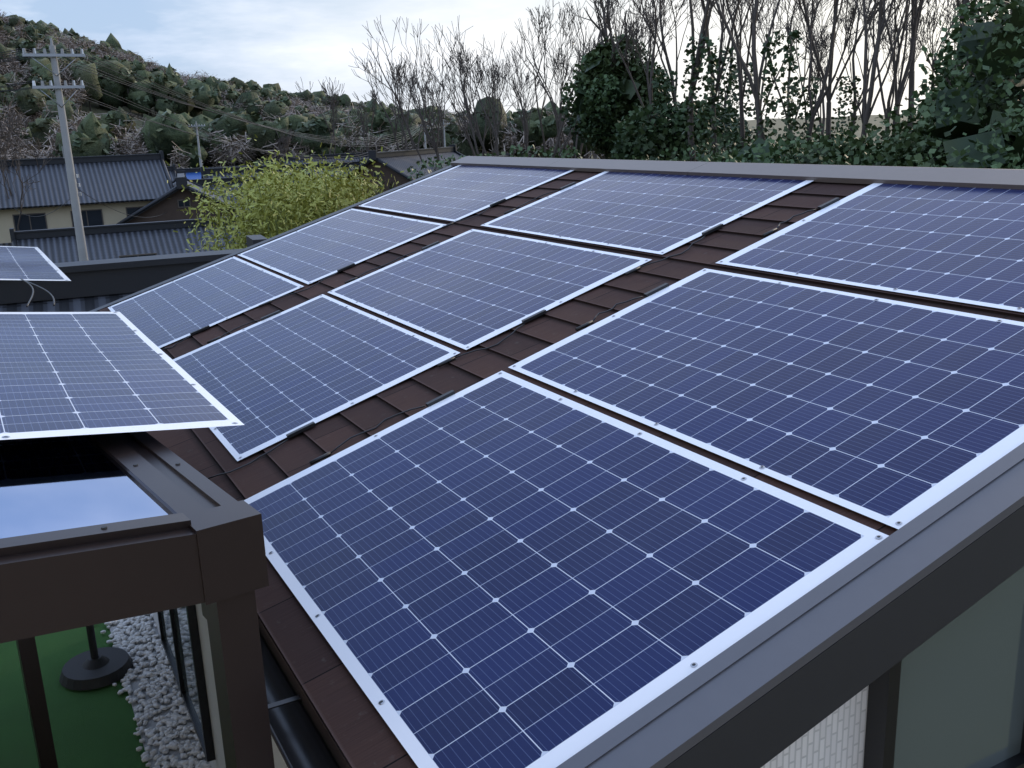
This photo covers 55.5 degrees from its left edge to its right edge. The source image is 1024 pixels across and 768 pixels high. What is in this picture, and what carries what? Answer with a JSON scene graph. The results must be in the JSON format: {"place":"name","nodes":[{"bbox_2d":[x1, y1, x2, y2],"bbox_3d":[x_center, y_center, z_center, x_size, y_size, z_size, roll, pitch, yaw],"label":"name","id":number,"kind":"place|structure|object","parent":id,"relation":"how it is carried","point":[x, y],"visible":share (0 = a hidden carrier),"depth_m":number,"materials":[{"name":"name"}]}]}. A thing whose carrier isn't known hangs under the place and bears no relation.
{"place":"outdoors","nodes":[
{"label":"outdoors","id":0,"kind":"place"},
{"bbox_2d":[0,292,134,311],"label":"house roof","id":1,"kind":"structure","parent":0,"point":[83,304],"depth_m":11.14,"materials":[{"name":"grey tile"}]},
{"bbox_2d":[0,200,152,242],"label":"house walls","id":2,"kind":"structure","parent":0,"point":[60,217],"depth_m":55.95,"materials":[{"name":"beige paint"}]},
{"bbox_2d":[12,206,142,230],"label":"house window frames","id":3,"kind":"structure","parent":2,"relation":"attached to","point":[29,214],"depth_m":56.13,"materials":[{"name":"grey metal"}]},
{"bbox_2d":[14,207,141,230],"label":"window","id":4,"kind":"structure","parent":3,"relation":"in","point":[94,218],"depth_m":55.57,"materials":[{"name":"black glass"}]},
{"bbox_2d":[17,224,245,262],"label":"house roof","id":5,"kind":"structure","parent":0,"point":[61,249],"depth_m":46.94,"materials":[{"name":"grey tile"}]},
{"bbox_2d":[9,215,246,245],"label":"house ridge tiles","id":6,"kind":"object","parent":5,"relation":"on","point":[15,236],"visible":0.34,"depth_m":47.32,"materials":[{"name":"grey tile"}]},
{"bbox_2d":[0,235,266,303],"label":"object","id":7,"kind":"object","parent":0,"point":[110,276],"visible":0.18,"depth_m":11.34,"materials":[{"name":"grey metal"}]},
{"bbox_2d":[119,253,156,257],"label":"house window frames","id":8,"kind":"structure","parent":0,"point":[137,255],"depth_m":46.09,"materials":[{"name":"black metal"}]},
{"bbox_2d":[120,254,155,257],"bbox_3d":[-18.671,-6.080,48.316,9.570,2.275,4.670,-9,16,-23],"label":"house window glass","id":9,"kind":"object","parent":8,"relation":"in","point":[139,256],"visible":0.02,"depth_m":46.15,"materials":[{"name":"black glass"}]},
{"bbox_2d":[166,164,175,176],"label":"house ridge tiles","id":10,"kind":"object","parent":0,"point":[172,168],"visible":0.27,"depth_m":81.39,"materials":[{"name":"grey tile"}]},
{"bbox_2d":[127,189,243,222],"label":"house walls","id":11,"kind":"structure","parent":0,"point":[169,207],"depth_m":54.98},
{"bbox_2d":[177,199,190,207],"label":"house window frames","id":12,"kind":"structure","parent":11,"relation":"attached to","point":[184,206],"depth_m":55.07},
{"bbox_2d":[179,200,189,206],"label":"window","id":13,"kind":"structure","parent":12,"relation":"in","point":[181,203],"depth_m":55.09,"materials":[{"name":"black glass"}]},
{"bbox_2d":[186,172,200,179],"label":"tarp","id":14,"kind":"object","parent":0,"point":[193,175],"depth_m":84.73,"materials":[{"name":"blue plastic"}]},
{"bbox_2d":[176,164,265,172],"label":"house ridge tiles","id":15,"kind":"object","parent":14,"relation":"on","point":[189,170],"visible":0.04,"depth_m":85.44,"materials":[{"name":"tile"}]},
{"bbox_2d":[174,171,312,184],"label":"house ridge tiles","id":16,"kind":"object","parent":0,"point":[202,181],"visible":0.09,"depth_m":65.49,"materials":[{"name":"grey tile"}]},
{"bbox_2d":[258,159,280,163],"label":"house ridge tiles","id":17,"kind":"object","parent":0,"point":[261,162],"visible":0.18,"depth_m":112.94,"materials":[{"name":"grey tile"}]},
{"bbox_2d":[1,22,604,168],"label":"trees","id":18,"kind":"object","parent":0,"point":[572,157],"visible":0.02,"depth_m":196.12,"materials":[{"name":"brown plant"}]},
{"bbox_2d":[257,614,350,767],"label":"eave fascia","id":19,"kind":"structure","parent":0,"point":[324,733],"depth_m":2.56,"materials":[{"name":"brown metal"}]},
{"bbox_2d":[0,15,611,167],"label":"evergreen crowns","id":20,"kind":"object","parent":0,"point":[165,140],"visible":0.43,"depth_m":197.35,"materials":[{"name":"green plant"}]},
{"bbox_2d":[0,15,574,158],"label":"trees","id":21,"kind":"object","parent":20,"relation":"attached to","point":[193,152],"visible":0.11,"depth_m":209.78,"materials":[{"name":"green plant"}]},
{"bbox_2d":[0,10,610,168],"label":"trees","id":22,"kind":"object","parent":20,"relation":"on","point":[20,69],"visible":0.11,"depth_m":185.01,"materials":[{"name":"green plant"}]},
{"bbox_2d":[191,150,548,167],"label":"hill scrub","id":23,"kind":"object","parent":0,"point":[503,153],"depth_m":171.17,"materials":[{"name":"green plant"}]},
{"bbox_2d":[188,123,204,166],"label":"utility pole","id":24,"kind":"object","parent":23,"relation":"on","point":[199,154],"depth_m":111.09,"materials":[{"name":"concrete"}]},
{"bbox_2d":[346,160,409,198],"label":"house walls","id":25,"kind":"structure","parent":0,"point":[386,171],"depth_m":66.98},
{"bbox_2d":[21,72,922,158],"bbox_3d":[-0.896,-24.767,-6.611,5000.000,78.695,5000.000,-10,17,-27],"label":"terrain ground","id":26,"kind":"structure","parent":0,"point":[751,123],"depth_m":517.60,"materials":[{"name":"green plant"}]},
{"bbox_2d":[22,38,88,260],"bbox_3d":[-14.887,-4.946,33.592,1.900,13.245,0.468,-12,18,-32],"label":"utility pole","id":27,"kind":"object","parent":26,"relation":"on","point":[53,55],"visible":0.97,"depth_m":32.49,"materials":[{"name":"concrete"}]},
{"bbox_2d":[0,48,447,217],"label":"overhead wires","id":28,"kind":"object","parent":27,"relation":"attached to","point":[250,122],"visible":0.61,"depth_m":40.34,"materials":[{"name":"black plastic"}]},
{"bbox_2d":[0,623,149,767],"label":"artificial grass mat","id":29,"kind":"object","parent":26,"relation":"on","point":[94,728],"visible":0.33,"depth_m":7.01,"materials":[{"name":"green plastic"}]},
{"bbox_2d":[59,625,132,690],"bbox_3d":[-3.233,1.976,7.492,0.540,0.525,0.540,-10,17,-27],"label":"parasol base","id":30,"kind":"object","parent":29,"relation":"on","point":[93,667],"visible":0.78,"depth_m":7.46,"materials":[{"name":"black plastic"}]},
{"bbox_2d":[0,431,274,767],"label":"terrace frame","id":31,"kind":"object","parent":29,"relation":"on","point":[203,544],"visible":0.86,"depth_m":1.91,"materials":[{"name":"brown metal"}]},
{"bbox_2d":[0,246,70,280],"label":"solar panel","id":32,"kind":"structure","parent":31,"relation":"on","point":[24,263],"depth_m":5.76,"materials":[{"name":"blue glass"}]},
{"bbox_2d":[21,279,54,306],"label":"terrace cables","id":33,"kind":"object","parent":32,"relation":"hanging from","point":[30,283],"visible":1,"depth_m":4.70,"materials":[{"name":"black plastic"}]},
{"bbox_2d":[0,435,172,538],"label":"glass roof panel","id":34,"kind":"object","parent":31,"relation":"in","point":[48,484],"depth_m":2.12,"materials":[{"name":"glass"}]},
{"bbox_2d":[0,312,243,439],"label":"solar panel","id":35,"kind":"structure","parent":31,"relation":"on","point":[73,373],"depth_m":2.90,"materials":[{"name":"blue glass"}]},
{"bbox_2d":[101,463,179,528],"bbox_3d":[-3.534,-0.232,3.940,2.440,0.441,6.895,-13,18,-34],"label":"screw","id":36,"kind":"object","parent":31,"relation":"on","point":[104,527],"visible":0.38,"depth_m":2.27,"materials":[{"name":"black metal"}]},
{"bbox_2d":[0,159,170,245],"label":"house roof","id":37,"kind":"structure","parent":26,"relation":"on","point":[122,181],"depth_m":57.36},
{"bbox_2d":[0,151,173,188],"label":"house ridge tiles","id":38,"kind":"object","parent":37,"relation":"on","point":[112,158],"visible":0.65,"depth_m":59.27,"materials":[{"name":"grey tile"}]},
{"bbox_2d":[100,613,210,767],"bbox_3d":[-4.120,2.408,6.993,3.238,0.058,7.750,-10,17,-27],"label":"white pebbles","id":39,"kind":"object","parent":26,"relation":"on","point":[155,691],"visible":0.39,"depth_m":7.14,"materials":[{"name":"white gravel"}]},
{"bbox_2d":[168,171,174,180],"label":"house roof","id":40,"kind":"structure","parent":26,"relation":"on","point":[171,174],"depth_m":80.99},
{"bbox_2d":[121,181,245,223],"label":"house roof","id":41,"kind":"structure","parent":26,"relation":"on","point":[188,182],"depth_m":58.83,"materials":[{"name":"grey tile"}]},
{"bbox_2d":[117,171,242,223],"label":"house ridge tiles","id":42,"kind":"object","parent":41,"relation":"on","point":[181,178],"visible":0.64,"depth_m":54.26,"materials":[{"name":"grey tile"}]},
{"bbox_2d":[152,604,287,767],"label":"annex walls","id":43,"kind":"structure","parent":26,"relation":"on","point":[219,762],"depth_m":5.76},
{"bbox_2d":[108,257,302,347],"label":"roof panel","id":44,"kind":"structure","parent":43,"relation":"on","point":[175,310],"depth_m":7.15,"materials":[{"name":"blue glass"}]},
{"bbox_2d":[260,634,339,767],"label":"eave gutter","id":45,"kind":"object","parent":43,"relation":"attached to","point":[297,739],"visible":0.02,"depth_m":2.55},
{"bbox_2d":[173,294,459,460],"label":"roof panel","id":46,"kind":"structure","parent":43,"relation":"on","point":[269,381],"depth_m":4.95,"materials":[{"name":"blue glass"}]},
{"bbox_2d":[238,209,445,283],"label":"roof panel","id":47,"kind":"structure","parent":43,"relation":"on","point":[312,253],"depth_m":7.54,"materials":[{"name":"blue glass"}]},
{"bbox_2d":[359,165,573,220],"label":"roof panel","id":48,"kind":"structure","parent":43,"relation":"on","point":[458,192],"depth_m":7.96,"materials":[{"name":"blue glass"}]},
{"bbox_2d":[328,229,651,349],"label":"roof panel","id":49,"kind":"structure","parent":43,"relation":"on","point":[471,288],"depth_m":5.38,"materials":[{"name":"blue glass"}]},
{"bbox_2d":[2,184,1021,703],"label":"bolts","id":50,"kind":"object","parent":43,"relation":"on","point":[694,664],"visible":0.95,"depth_m":3.26,"materials":[{"name":"silver metal"}]},
{"bbox_2d":[88,165,1023,767],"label":"roof edge trim","id":51,"kind":"structure","parent":43,"relation":"attached to","point":[782,715],"depth_m":2.20,"materials":[{"name":"metal"}]},
{"bbox_2d":[99,168,1023,767],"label":"roof shingles","id":52,"kind":"object","parent":43,"relation":"on","point":[357,726],"visible":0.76,"depth_m":4.26,"materials":[{"name":"brown tile"}]},
{"bbox_2d":[161,182,839,478],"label":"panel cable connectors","id":53,"kind":"object","parent":52,"relation":"on","point":[524,321],"visible":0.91,"depth_m":4.64,"materials":[{"name":"black plastic"}]},
{"bbox_2d":[244,371,888,767],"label":"roof panel","id":54,"kind":"structure","parent":43,"relation":"on","point":[502,571],"depth_m":2.70,"materials":[{"name":"blue glass"}]},
{"bbox_2d":[157,605,1023,767],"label":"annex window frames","id":55,"kind":"structure","parent":43,"relation":"in","point":[882,714],"depth_m":2.50,"materials":[{"name":"black metal"}]},
{"bbox_2d":[161,566,1023,767],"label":"window","id":56,"kind":"structure","parent":55,"relation":"in","point":[961,698],"depth_m":2.63,"materials":[{"name":"clear glass"}]},
{"bbox_2d":[481,171,813,253],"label":"roof panel","id":57,"kind":"structure","parent":43,"relation":"on","point":[654,213],"depth_m":5.81,"materials":[{"name":"blue glass"}]},
{"bbox_2d":[451,156,1023,189],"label":"ridge cap","id":58,"kind":"object","parent":43,"relation":"on","point":[970,177],"visible":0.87,"depth_m":5.53,"materials":[{"name":"metal"}]},
{"bbox_2d":[508,268,1023,528],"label":"roof panel","id":59,"kind":"structure","parent":43,"relation":"on","point":[891,413],"depth_m":3.23,"materials":[{"name":"blue glass"}]},
{"bbox_2d":[556,442,1023,767],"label":"verge flashing","id":60,"kind":"object","parent":43,"relation":"attached to","point":[676,721],"depth_m":2.17,"materials":[{"name":"metal"}]},
{"bbox_2d":[716,183,1023,311],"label":"roof panel","id":61,"kind":"structure","parent":43,"relation":"on","point":[962,244],"depth_m":4.13,"materials":[{"name":"blue glass"}]},
{"bbox_2d":[202,179,310,209],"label":"house roof","id":62,"kind":"structure","parent":26,"relation":"on","point":[223,186],"depth_m":65.02,"materials":[{"name":"grey tile"}]},
{"bbox_2d":[205,166,356,181],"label":"house roof","id":63,"kind":"structure","parent":26,"relation":"on","point":[211,175],"depth_m":73.39,"materials":[{"name":"grey tile"}]},
{"bbox_2d":[200,159,362,178],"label":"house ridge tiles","id":64,"kind":"object","parent":63,"relation":"on","point":[218,170],"visible":0.41,"depth_m":73.41,"materials":[{"name":"grey tile"}]},
{"bbox_2d":[165,134,403,252],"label":"bamboo leaves","id":65,"kind":"object","parent":26,"relation":"on","point":[314,195],"visible":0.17,"depth_m":21.45,"materials":[{"name":"green plant"}]},
{"bbox_2d":[211,171,375,249],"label":"bamboo stems","id":66,"kind":"object","parent":26,"relation":"on","point":[324,213],"visible":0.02,"depth_m":21.27,"materials":[{"name":"green plant"}]},
{"bbox_2d":[282,156,368,164],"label":"house roof","id":67,"kind":"structure","parent":26,"relation":"on","point":[332,159],"depth_m":93.11,"materials":[{"name":"grey tile"}]},
{"bbox_2d":[280,152,368,164],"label":"house ridge tiles","id":68,"kind":"object","parent":67,"relation":"on","point":[342,155],"visible":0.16,"depth_m":93.01,"materials":[{"name":"grey tile"}]},
{"bbox_2d":[330,151,459,191],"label":"house roof","id":69,"kind":"structure","parent":26,"relation":"on","point":[401,163],"depth_m":69.09,"materials":[{"name":"grey tile"}]},
{"bbox_2d":[343,144,463,180],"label":"house ridge tiles","id":70,"kind":"object","parent":69,"relation":"on","point":[374,155],"visible":0.66,"depth_m":68.47,"materials":[{"name":"grey tile"}]},
{"bbox_2d":[439,120,449,146],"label":"utility pole","id":71,"kind":"object","parent":26,"relation":"on","point":[444,133],"visible":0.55,"depth_m":144.88,"materials":[{"name":"concrete"}]},
{"bbox_2d":[0,0,1021,230],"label":"bare trees","id":72,"kind":"object","parent":26,"relation":"on","point":[812,43],"visible":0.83,"depth_m":47.60,"materials":[{"name":"brown plant"}]},
{"bbox_2d":[379,0,1023,193],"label":"evergreen foliage","id":73,"kind":"object","parent":26,"relation":"on","point":[960,111],"visible":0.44,"depth_m":25.93,"materials":[{"name":"green plant"}]},
{"bbox_2d":[438,0,1022,168],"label":"evergreen trunks","id":74,"kind":"object","parent":26,"relation":"on","point":[603,32],"visible":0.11,"depth_m":44.58,"materials":[{"name":"brown plant"}]},
{"bbox_2d":[490,153,509,156],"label":"house ridge tiles","id":75,"kind":"object","parent":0,"point":[507,155],"visible":0.11,"depth_m":97.31,"materials":[{"name":"grey tile"}]},
{"bbox_2d":[0,0,1009,119],"label":"sky","id":76,"kind":"structure","parent":0,"point":[283,42],"materials":[{"name":"white"}]},
{"bbox_2d":[761,685,868,767],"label":"wall","id":77,"kind":"structure","parent":0,"point":[835,739],"depth_m":2.44,"materials":[{"name":"white tile"}]}
]}

